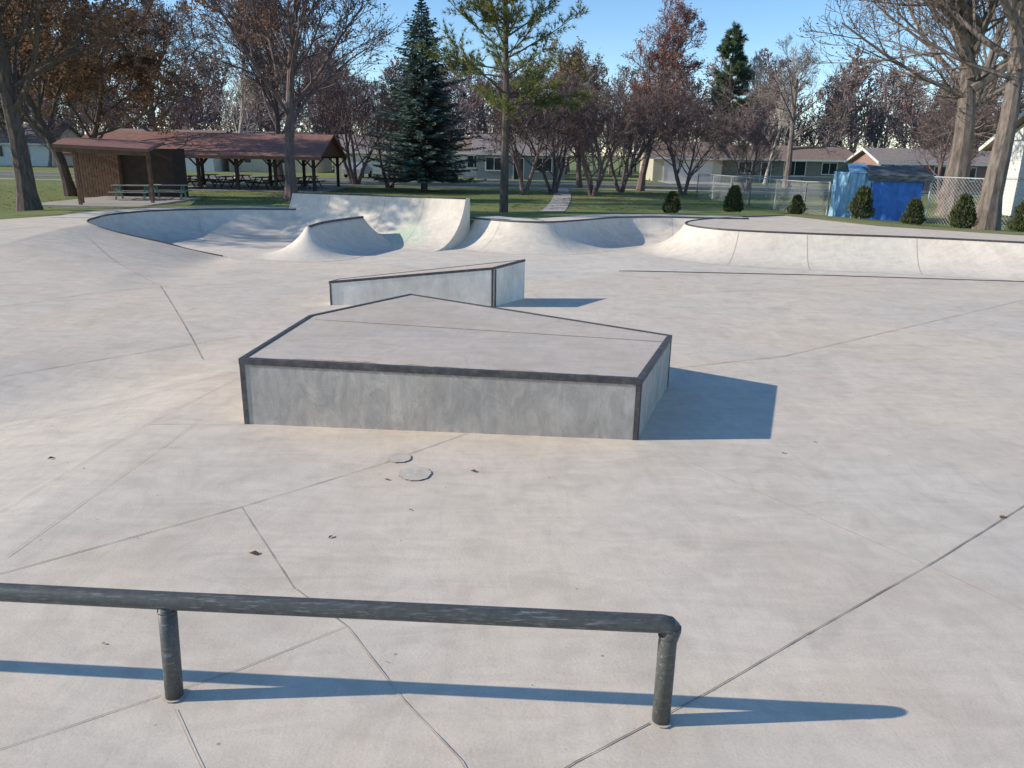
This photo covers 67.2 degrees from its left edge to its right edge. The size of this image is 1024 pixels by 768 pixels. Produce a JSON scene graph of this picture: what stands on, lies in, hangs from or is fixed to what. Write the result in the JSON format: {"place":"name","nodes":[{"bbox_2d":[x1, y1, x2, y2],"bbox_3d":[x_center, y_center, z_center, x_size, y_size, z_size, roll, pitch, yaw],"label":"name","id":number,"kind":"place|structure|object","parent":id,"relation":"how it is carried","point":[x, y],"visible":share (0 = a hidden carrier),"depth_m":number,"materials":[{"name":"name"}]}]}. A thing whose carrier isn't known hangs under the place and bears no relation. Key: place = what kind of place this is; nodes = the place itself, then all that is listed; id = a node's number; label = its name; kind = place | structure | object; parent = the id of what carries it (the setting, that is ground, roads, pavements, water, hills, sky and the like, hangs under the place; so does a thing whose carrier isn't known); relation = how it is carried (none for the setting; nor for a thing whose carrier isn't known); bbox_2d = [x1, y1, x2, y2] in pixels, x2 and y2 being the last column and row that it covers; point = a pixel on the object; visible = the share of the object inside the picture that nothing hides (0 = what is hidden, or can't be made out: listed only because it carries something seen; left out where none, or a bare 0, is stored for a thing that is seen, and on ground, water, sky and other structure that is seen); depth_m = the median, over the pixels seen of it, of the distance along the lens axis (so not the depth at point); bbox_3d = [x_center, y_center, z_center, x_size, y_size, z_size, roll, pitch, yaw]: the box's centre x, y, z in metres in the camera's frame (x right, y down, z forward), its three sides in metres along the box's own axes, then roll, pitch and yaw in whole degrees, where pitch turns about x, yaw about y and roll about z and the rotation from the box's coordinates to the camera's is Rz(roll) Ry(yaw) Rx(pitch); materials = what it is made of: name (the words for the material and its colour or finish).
{"place":"outdoors","nodes":[
{"label":"outdoors","id":0,"kind":"place"},
{"bbox_2d":[0,173,847,189],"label":"street","id":1,"kind":"structure","parent":0,"point":[471,182],"depth_m":68.75,"materials":[{"name":"asphalt"}]},
{"bbox_2d":[0,172,980,193],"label":"kerb","id":2,"kind":"structure","parent":1,"relation":"on","point":[516,184],"depth_m":63.72,"materials":[{"name":"concrete"}]},
{"bbox_2d":[0,178,979,196],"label":"sidewalk","id":3,"kind":"structure","parent":0,"point":[496,187],"depth_m":59.02,"materials":[{"name":"concrete"}]},
{"bbox_2d":[0,155,1023,235],"bbox_3d":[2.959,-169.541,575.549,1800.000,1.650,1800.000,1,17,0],"label":"lawn","id":4,"kind":"structure","parent":0,"point":[522,210],"depth_m":43.93,"materials":[{"name":"green plant"}]},
{"bbox_2d":[0,4,60,124],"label":"broadleaf tree","id":5,"kind":"object","parent":4,"relation":"on","point":[2,115],"visible":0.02,"depth_m":57.48,"materials":[{"name":"brown plant"}]},
{"bbox_2d":[0,128,79,165],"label":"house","id":6,"kind":"structure","parent":4,"relation":"on","point":[35,154],"depth_m":96.32,"materials":[{"name":"white paint"}]},
{"bbox_2d":[0,124,82,143],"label":"roof","id":7,"kind":"structure","parent":6,"relation":"on","point":[28,134],"depth_m":96.92,"materials":[{"name":"grey"}]},
{"bbox_2d":[0,0,109,195],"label":"broadleaf tree","id":8,"kind":"object","parent":4,"relation":"on","point":[42,128],"visible":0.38,"depth_m":39.80,"materials":[{"name":"brown plant"}]},
{"bbox_2d":[0,0,159,210],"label":"broadleaf tree","id":9,"kind":"object","parent":4,"relation":"on","point":[27,197],"visible":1,"depth_m":28.82,"materials":[{"name":"brown plant"}]},
{"bbox_2d":[25,0,209,138],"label":"broadleaf tree","id":10,"kind":"object","parent":4,"relation":"on","point":[147,70],"visible":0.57,"depth_m":46.38,"materials":[{"name":"brown plant"}]},
{"bbox_2d":[42,137,200,206],"bbox_3d":[-19.570,-10.458,37.735,6.500,3.090,9.100,1,17,0],"label":"park shelter","id":11,"kind":"object","parent":4,"relation":"on","point":[100,166],"visible":0.93,"depth_m":40.12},
{"bbox_2d":[108,184,155,199],"bbox_3d":[-18.837,-9.491,38.282,1.800,0.773,1.700,-2,17,-10],"label":"picnic table","id":12,"kind":"object","parent":11,"relation":"on","point":[121,192],"visible":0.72,"depth_m":37.94,"materials":[{"name":"wood"}]},
{"bbox_2d":[146,184,191,198],"bbox_3d":[-17.432,-9.754,39.240,1.800,0.773,1.700,-2,17,-10],"label":"picnic table","id":13,"kind":"object","parent":11,"relation":"on","point":[181,191],"visible":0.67,"depth_m":39.08,"materials":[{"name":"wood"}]},
{"bbox_2d":[84,0,239,131],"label":"broadleaf tree","id":14,"kind":"object","parent":4,"relation":"on","point":[159,16],"visible":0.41,"depth_m":57.05,"materials":[{"name":"brown plant"}]},
{"bbox_2d":[62,130,348,192],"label":"picnic pavilion","id":15,"kind":"structure","parent":4,"relation":"on","point":[268,148],"depth_m":49.63,"materials":[{"name":"wood"}]},
{"bbox_2d":[208,176,243,188],"bbox_3d":[-18.624,-13.137,50.238,1.700,0.773,1.800,1,17,0],"label":"picnic table","id":16,"kind":"object","parent":15,"relation":"on","point":[221,181],"visible":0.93,"depth_m":49.70,"materials":[{"name":"brown wood"}]},
{"bbox_2d":[245,176,278,189],"bbox_3d":[-16.274,-13.096,50.238,1.700,0.773,1.800,1,17,0],"label":"picnic table","id":17,"kind":"object","parent":15,"relation":"on","point":[260,182],"visible":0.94,"depth_m":49.61,"materials":[{"name":"brown wood"}]},
{"bbox_2d":[185,158,228,171],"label":"walls","id":18,"kind":"structure","parent":4,"relation":"on","point":[219,165],"depth_m":86.92,"materials":[{"name":"white paint"}]},
{"bbox_2d":[115,128,228,132],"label":"roof","id":19,"kind":"structure","parent":18,"relation":"on","point":[211,131],"depth_m":89.22,"materials":[{"name":"brown"}]},
{"bbox_2d":[211,6,273,178],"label":"pale birch tree","id":20,"kind":"object","parent":4,"relation":"on","point":[244,98],"visible":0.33,"depth_m":66.46,"materials":[{"name":"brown plant"}]},
{"bbox_2d":[197,0,351,179],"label":"broadleaf tree","id":21,"kind":"object","parent":4,"relation":"on","point":[259,62],"visible":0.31,"depth_m":59.85,"materials":[{"name":"brown plant"}]},
{"bbox_2d":[145,0,413,200],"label":"broadleaf tree","id":22,"kind":"object","parent":4,"relation":"on","point":[293,49],"visible":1,"depth_m":39.11,"materials":[{"name":"brown plant"}]},
{"bbox_2d":[229,158,331,172],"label":"walls","id":23,"kind":"structure","parent":4,"relation":"on","point":[325,165],"depth_m":88.77,"materials":[{"name":"beige paint"}]},
{"bbox_2d":[279,38,426,184],"bbox_3d":[-11.659,-20.345,58.516,11.454,10.662,10.698,-6,18,-21],"label":"maroon tree","id":24,"kind":"object","parent":4,"relation":"on","point":[352,175],"visible":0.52,"depth_m":57.53,"materials":[{"name":"brown plant"}]},
{"bbox_2d":[342,162,372,177],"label":"parked car","id":25,"kind":"object","parent":4,"relation":"on","point":[368,170],"visible":0.52,"depth_m":74.52,"materials":[{"name":"silver metal"}]},
{"bbox_2d":[334,153,420,175],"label":"walls","id":26,"kind":"structure","parent":4,"relation":"on","point":[340,166],"depth_m":82.81,"materials":[{"name":"beige paint"}]},
{"bbox_2d":[342,155,386,175],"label":"garage door","id":27,"kind":"structure","parent":26,"relation":"attached to","point":[358,159],"depth_m":82.70,"materials":[{"name":"paint"}]},
{"bbox_2d":[338,134,426,151],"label":"roof","id":28,"kind":"structure","parent":26,"relation":"on","point":[350,147],"depth_m":83.77,"materials":[{"name":"grey"}]},
{"bbox_2d":[331,69,456,187],"bbox_3d":[-8.870,-18.111,55.416,10.663,8.181,8.314,-11,20,-34],"label":"maroon tree","id":29,"kind":"object","parent":4,"relation":"on","point":[377,98],"visible":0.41,"depth_m":53.11,"materials":[{"name":"brown plant"}]},
{"bbox_2d":[357,0,489,190],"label":"blue spruce tree","id":30,"kind":"object","parent":4,"relation":"on","point":[429,115],"visible":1,"depth_m":50.22,"materials":[{"name":"green plant"}]},
{"bbox_2d":[429,154,475,176],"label":"walls","id":31,"kind":"structure","parent":4,"relation":"on","point":[470,174],"depth_m":84.82,"materials":[{"name":"white paint"}]},
{"bbox_2d":[443,136,472,152],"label":"roof","id":32,"kind":"structure","parent":31,"relation":"on","point":[467,142],"depth_m":85.64,"materials":[{"name":"grey"}]},
{"bbox_2d":[0,100,983,174],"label":"distant thicket","id":33,"kind":"object","parent":4,"relation":"on","point":[873,137],"visible":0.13,"depth_m":93.70,"materials":[{"name":"red plant"}]},
{"bbox_2d":[409,0,603,212],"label":"scots pine tree","id":34,"kind":"object","parent":4,"relation":"on","point":[485,8],"visible":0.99,"depth_m":31.25,"materials":[{"name":"green plant"}]},
{"bbox_2d":[0,37,1023,176],"bbox_3d":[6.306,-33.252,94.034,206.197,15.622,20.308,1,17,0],"label":"distant tree line","id":35,"kind":"object","parent":4,"relation":"on","point":[846,93],"visible":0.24,"depth_m":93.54,"materials":[{"name":"red plant"}]},
{"bbox_2d":[0,215,1023,767],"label":"skatepark concrete pad","id":36,"kind":"object","parent":4,"relation":"on","point":[914,431],"visible":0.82,"depth_m":5.48,"materials":[{"name":"concrete"}]},
{"bbox_2d":[0,583,681,727],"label":"grind rail","id":37,"kind":"object","parent":36,"relation":"on","point":[167,605],"visible":1,"depth_m":3.59,"materials":[{"name":"metal"}]},
{"bbox_2d":[388,453,431,480],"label":"repair patches","id":38,"kind":"object","parent":36,"relation":"on","point":[414,473],"visible":1,"depth_m":6.52,"materials":[{"name":"concrete"}]},
{"bbox_2d":[329,259,525,306],"bbox_3d":[-1.406,-1.735,13.573,3.546,0.776,0.779,-3,17,-13],"label":"concrete wedge ledge","id":39,"kind":"object","parent":36,"relation":"on","point":[494,284],"visible":0.96,"depth_m":13.44,"materials":[{"name":"concrete"}]},
{"bbox_2d":[238,294,671,439],"bbox_3d":[-0.389,-0.360,9.149,4.469,0.719,3.989,1,17,0],"label":"concrete manual box","id":40,"kind":"object","parent":36,"relation":"on","point":[410,362],"visible":1,"depth_m":7.48,"materials":[{"name":"concrete"}]},
{"bbox_2d":[0,182,1011,685],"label":"fallen leaves","id":41,"kind":"object","parent":36,"relation":"on","point":[476,210],"visible":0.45,"depth_m":42.91,"materials":[{"name":"plant"}]},
{"bbox_2d":[0,233,1022,767],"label":"saw cut joints","id":42,"kind":"object","parent":36,"relation":"on","point":[304,595],"visible":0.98,"depth_m":6.24,"materials":[{"name":"concrete"}]},
{"bbox_2d":[0,433,1023,767],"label":"control joints","id":43,"kind":"object","parent":36,"relation":"on","point":[582,757],"visible":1,"depth_m":4.38,"materials":[{"name":"concrete"}]},
{"bbox_2d":[619,270,1023,281],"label":"pad edge coping","id":44,"kind":"object","parent":36,"relation":"on","point":[827,275],"visible":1,"depth_m":17.80,"materials":[{"name":"metal"}]},
{"bbox_2d":[476,155,565,179],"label":"walls","id":45,"kind":"structure","parent":4,"relation":"on","point":[481,173],"depth_m":78.11,"materials":[{"name":"grey"}]},
{"bbox_2d":[485,157,552,179],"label":"window frames","id":46,"kind":"structure","parent":45,"relation":"attached to","point":[513,166],"depth_m":77.92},
{"bbox_2d":[486,158,551,179],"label":"window glass","id":47,"kind":"object","parent":46,"relation":"in","point":[493,164],"visible":0.57,"depth_m":77.88,"materials":[{"name":"glass"}]},
{"bbox_2d":[472,134,569,153],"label":"roof","id":48,"kind":"structure","parent":45,"relation":"on","point":[476,142],"depth_m":78.55,"materials":[{"name":"grey"}]},
{"bbox_2d":[466,67,592,194],"bbox_3d":[0.963,-16.017,49.008,8.314,8.181,10.663,1,17,0],"label":"maroon tree","id":49,"kind":"object","parent":4,"relation":"on","point":[522,122],"visible":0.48,"depth_m":47.94,"materials":[{"name":"brown plant"}]},
{"bbox_2d":[487,66,610,192],"bbox_3d":[2.493,-17.039,51.855,9.163,8.530,8.558,-9,19,-29],"label":"maroon tree","id":50,"kind":"object","parent":4,"relation":"on","point":[555,185],"visible":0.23,"depth_m":51.87,"materials":[{"name":"brown plant"}]},
{"bbox_2d":[535,189,570,211],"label":"footpath","id":51,"kind":"structure","parent":4,"relation":"on","point":[559,202],"depth_m":43.13,"materials":[{"name":"concrete"}]},
{"bbox_2d":[535,33,628,187],"bbox_3d":[5.337,-21.681,61.566,8.251,11.918,6.581,2,17,5],"label":"tree","id":52,"kind":"object","parent":4,"relation":"on","point":[575,62],"visible":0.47,"depth_m":60.62,"materials":[{"name":"brown plant"}]},
{"bbox_2d":[576,63,597,176],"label":"pale birch tree","id":53,"kind":"object","parent":4,"relation":"on","point":[594,168],"visible":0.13,"depth_m":90.35,"materials":[{"name":"brown plant"}]},
{"bbox_2d":[529,65,675,195],"bbox_3d":[5.325,-16.023,49.340,8.130,8.103,8.705,-10,20,-33],"label":"maroon tree","id":54,"kind":"object","parent":4,"relation":"on","point":[592,191],"visible":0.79,"depth_m":48.16,"materials":[{"name":"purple plant"}]},
{"bbox_2d":[558,78,698,191],"bbox_3d":[8.046,-17.479,54.933,10.155,7.792,7.918,1,17,-2],"label":"maroon tree","id":55,"kind":"object","parent":4,"relation":"on","point":[624,179],"visible":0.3,"depth_m":54.17,"materials":[{"name":"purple plant"}]},
{"bbox_2d":[619,0,708,190],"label":"red leaf tree","id":56,"kind":"object","parent":4,"relation":"on","point":[663,54],"visible":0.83,"depth_m":56.45,"materials":[{"name":"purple plant"}]},
{"bbox_2d":[661,191,681,212],"bbox_3d":[7.038,-7.948,33.865,0.907,1.096,0.973,1,17,0],"label":"arborvitae shrub","id":57,"kind":"object","parent":4,"relation":"on","point":[671,199],"visible":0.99,"depth_m":33.75,"materials":[{"name":"green plant"}]},
{"bbox_2d":[639,154,722,181],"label":"walls","id":58,"kind":"structure","parent":4,"relation":"on","point":[657,165],"depth_m":80.92,"materials":[{"name":"beige paint"}]},
{"bbox_2d":[636,141,726,157],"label":"roof","id":59,"kind":"structure","parent":58,"relation":"on","point":[665,152],"depth_m":81.58,"materials":[{"name":"brown"}]},
{"bbox_2d":[663,160,712,181],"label":"garage door","id":60,"kind":"structure","parent":58,"relation":"attached to","point":[668,173],"depth_m":80.86,"materials":[{"name":"paint"}]},
{"bbox_2d":[616,67,759,194],"bbox_3d":[12.058,-16.992,52.254,9.163,8.530,8.558,15,22,39],"label":"maroon tree","id":61,"kind":"object","parent":4,"relation":"on","point":[715,125],"visible":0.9,"depth_m":51.87,"materials":[{"name":"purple plant"}]},
{"bbox_2d":[692,20,765,141],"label":"white pine tree","id":62,"kind":"object","parent":4,"relation":"on","point":[737,66],"visible":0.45,"depth_m":90.48,"materials":[{"name":"green plant"}]},
{"bbox_2d":[723,184,744,212],"bbox_3d":[9.978,-8.255,34.544,1.020,1.410,1.050,6,17,15],"label":"arborvitae shrub","id":63,"kind":"object","parent":4,"relation":"on","point":[733,199],"visible":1,"depth_m":34.37,"materials":[{"name":"green plant"}]},
{"bbox_2d":[708,108,786,190],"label":"maroon tree","id":64,"kind":"object","parent":4,"relation":"on","point":[755,134],"visible":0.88,"depth_m":58.93,"materials":[{"name":"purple plant"}]},
{"bbox_2d":[741,48,767,142],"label":"pale birch tree","id":65,"kind":"object","parent":4,"relation":"on","point":[754,62],"visible":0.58,"depth_m":90.80,"materials":[{"name":"brown plant"}]},
{"bbox_2d":[697,173,830,215],"bbox_3d":[13.236,-10.615,42.781,0.192,1.786,16.045,-2,17,-8],"label":"chain link fence","id":66,"kind":"object","parent":4,"relation":"on","point":[776,191],"visible":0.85,"depth_m":40.56,"materials":[{"name":"metal"}]},
{"bbox_2d":[721,160,849,183],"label":"walls","id":67,"kind":"structure","parent":4,"relation":"on","point":[813,169],"depth_m":81.67,"materials":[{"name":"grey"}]},
{"bbox_2d":[722,145,852,159],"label":"roof","id":68,"kind":"structure","parent":67,"relation":"on","point":[814,154],"depth_m":82.56,"materials":[{"name":"grey"}]},
{"bbox_2d":[729,158,844,161],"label":"fascia","id":69,"kind":"structure","parent":68,"relation":"attached to","point":[799,160],"depth_m":80.83,"materials":[{"name":"white paint"}]},
{"bbox_2d":[738,161,837,182],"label":"window frames","id":70,"kind":"structure","parent":67,"relation":"attached to","point":[794,168],"depth_m":81.45,"materials":[{"name":"wood"}]},
{"bbox_2d":[739,162,836,182],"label":"window glass","id":71,"kind":"object","parent":70,"relation":"in","point":[799,167],"visible":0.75,"depth_m":81.51,"materials":[{"name":"glass"}]},
{"bbox_2d":[763,46,809,183],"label":"pale birch tree","id":72,"kind":"object","parent":4,"relation":"on","point":[784,111],"visible":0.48,"depth_m":74.61,"materials":[{"name":"brown plant"}]},
{"bbox_2d":[710,33,872,187],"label":"broadleaf tree","id":73,"kind":"object","parent":4,"relation":"on","point":[790,149],"visible":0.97,"depth_m":68.59,"materials":[{"name":"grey plant"}]},
{"bbox_2d":[787,194,807,213],"bbox_3d":[12.370,-7.754,33.443,0.788,0.979,0.825,-4,17,-15],"label":"arborvitae shrub","id":74,"kind":"object","parent":4,"relation":"on","point":[797,206],"visible":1,"depth_m":33.27,"materials":[{"name":"green plant"}]},
{"bbox_2d":[696,175,943,199],"bbox_3d":[21.168,-12.990,51.438,18.278,1.626,0.276,-1,17,-6],"label":"chain link fence","id":75,"kind":"object","parent":4,"relation":"on","point":[778,186],"visible":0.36,"depth_m":51.00,"materials":[{"name":"metal"}]},
{"bbox_2d":[845,185,875,218],"bbox_3d":[13.692,-7.068,30.214,1.050,1.470,1.127,-14,22,-41],"label":"arborvitae shrub","id":76,"kind":"object","parent":4,"relation":"on","point":[863,199],"visible":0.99,"depth_m":29.99,"materials":[{"name":"green plant"}]},
{"bbox_2d":[828,163,932,220],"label":"tarp covered shed","id":77,"kind":"structure","parent":4,"relation":"on","point":[895,190],"depth_m":32.64,"materials":[{"name":"plastic"}]},
{"bbox_2d":[791,0,1008,216],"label":"cottonwood tree","id":78,"kind":"object","parent":4,"relation":"on","point":[967,45],"visible":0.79,"depth_m":36.07,"materials":[{"name":"grey plant"}]},
{"bbox_2d":[899,198,926,224],"bbox_3d":[14.696,-6.272,28.187,0.923,1.102,0.950,-8,19,-27],"label":"arborvitae shrub","id":79,"kind":"object","parent":4,"relation":"on","point":[914,209],"visible":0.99,"depth_m":28.04,"materials":[{"name":"green plant"}]},
{"bbox_2d":[848,153,986,191],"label":"walls","id":80,"kind":"structure","parent":4,"relation":"on","point":[865,158],"depth_m":64.75,"materials":[{"name":"brick"}]},
{"bbox_2d":[845,148,990,163],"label":"roof","id":81,"kind":"structure","parent":80,"relation":"on","point":[891,154],"depth_m":65.29,"materials":[{"name":"grey"}]},
{"bbox_2d":[844,148,987,165],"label":"fascia","id":82,"kind":"structure","parent":81,"relation":"attached to","point":[877,161],"depth_m":63.82,"materials":[{"name":"white paint"}]},
{"bbox_2d":[920,166,975,190],"bbox_3d":[35.355,-17.144,64.585,6.700,2.100,0.029,1,17,0],"label":"window glass","id":83,"kind":"object","parent":80,"relation":"in","point":[972,172],"visible":0.29,"depth_m":64.45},
{"bbox_2d":[850,0,1023,230],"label":"cottonwood tree","id":84,"kind":"object","parent":4,"relation":"on","point":[988,209],"visible":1,"depth_m":27.85,"materials":[{"name":"grey plant"}]},
{"bbox_2d":[887,92,999,196],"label":"maroon tree","id":85,"kind":"object","parent":4,"relation":"on","point":[946,150],"visible":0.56,"depth_m":54.75,"materials":[{"name":"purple plant"}]},
{"bbox_2d":[891,1,1023,137],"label":"broadleaf tree","id":86,"kind":"object","parent":4,"relation":"on","point":[996,56],"visible":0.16,"depth_m":58.71,"materials":[{"name":"brown plant"}]},
{"bbox_2d":[896,0,1023,202],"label":"broadleaf tree","id":87,"kind":"object","parent":4,"relation":"on","point":[989,60],"visible":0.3,"depth_m":44.35,"materials":[{"name":"brown plant"}]},
{"bbox_2d":[947,193,978,228],"bbox_3d":[15.998,-6.068,27.280,1.019,1.400,0.973,11,19,29],"label":"arborvitae shrub","id":88,"kind":"object","parent":4,"relation":"on","point":[966,211],"visible":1,"depth_m":27.12,"materials":[{"name":"green plant"}]},
{"bbox_2d":[925,176,1023,226],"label":"chain link fence","id":89,"kind":"object","parent":4,"relation":"on","point":[942,177],"visible":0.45,"depth_m":31.27,"materials":[{"name":"metal"}]},
{"bbox_2d":[979,111,1023,216],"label":"white garage","id":90,"kind":"structure","parent":4,"relation":"on","point":[1016,168],"depth_m":38.17,"materials":[{"name":"paint"}]},
{"bbox_2d":[1006,200,1023,231],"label":"arborvitae shrub","id":91,"kind":"object","parent":4,"relation":"on","point":[1017,224],"visible":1,"depth_m":26.54,"materials":[{"name":"green plant"}]},
{"bbox_2d":[1,0,1023,155],"label":"sky","id":92,"kind":"structure","parent":0,"point":[612,26],"materials":[{"name":"blue"}]},
{"bbox_2d":[167,238,1009,280],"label":"bowl floor","id":93,"kind":"structure","parent":0,"point":[559,267],"depth_m":21.90,"materials":[{"name":"concrete"}]},
{"bbox_2d":[55,207,288,216],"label":"deck","id":94,"kind":"structure","parent":93,"relation":"on","point":[92,214],"depth_m":25.99,"materials":[{"name":"concrete"}]},
{"bbox_2d":[90,210,294,256],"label":"bowl wall","id":95,"kind":"structure","parent":93,"relation":"on","point":[165,226],"depth_m":26.55,"materials":[{"name":"concrete"}]},
{"bbox_2d":[86,208,295,256],"bbox_3d":[-10.222,-4.939,24.516,5.021,0.880,6.859,1,17,0],"label":"coping","id":96,"kind":"object","parent":95,"relation":"on","point":[88,220],"visible":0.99,"depth_m":25.52,"materials":[{"name":"metal"}]},
{"bbox_2d":[255,216,392,261],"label":"spine ramp","id":97,"kind":"structure","parent":93,"relation":"on","point":[342,239],"depth_m":22.64,"materials":[{"name":"concrete"}]},
{"bbox_2d":[271,193,464,251],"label":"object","id":98,"kind":"structure","parent":93,"relation":"on","point":[436,228],"depth_m":25.82,"materials":[{"name":"concrete"}]},
{"bbox_2d":[292,192,465,198],"bbox_3d":[-4.697,-6.447,26.366,7.157,0.110,0.113,9,18,25],"label":"coping","id":99,"kind":"object","parent":98,"relation":"attached to","point":[379,195],"visible":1,"depth_m":26.27,"materials":[{"name":"metal"}]},
{"bbox_2d":[435,198,469,251],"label":"deck","id":100,"kind":"structure","parent":93,"relation":"on","point":[460,234],"depth_m":24.91,"materials":[{"name":"concrete"}]},
{"bbox_2d":[451,214,748,254],"bbox_3d":[3.123,-5.124,26.035,11.408,0.956,4.226,-5,18,-20],"label":"quarter pipe","id":101,"kind":"object","parent":93,"relation":"on","point":[579,234],"visible":0.85,"depth_m":25.06,"materials":[{"name":"concrete"}]},
{"bbox_2d":[637,215,1023,280],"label":"rounded quarter pipe","id":102,"kind":"object","parent":93,"relation":"on","point":[780,241],"visible":0.96,"depth_m":22.02,"materials":[{"name":"concrete"}]},
{"bbox_2d":[660,181,724,183],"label":"driveway","id":103,"kind":"structure","parent":0,"point":[684,182],"depth_m":77.65,"materials":[{"name":"concrete"}]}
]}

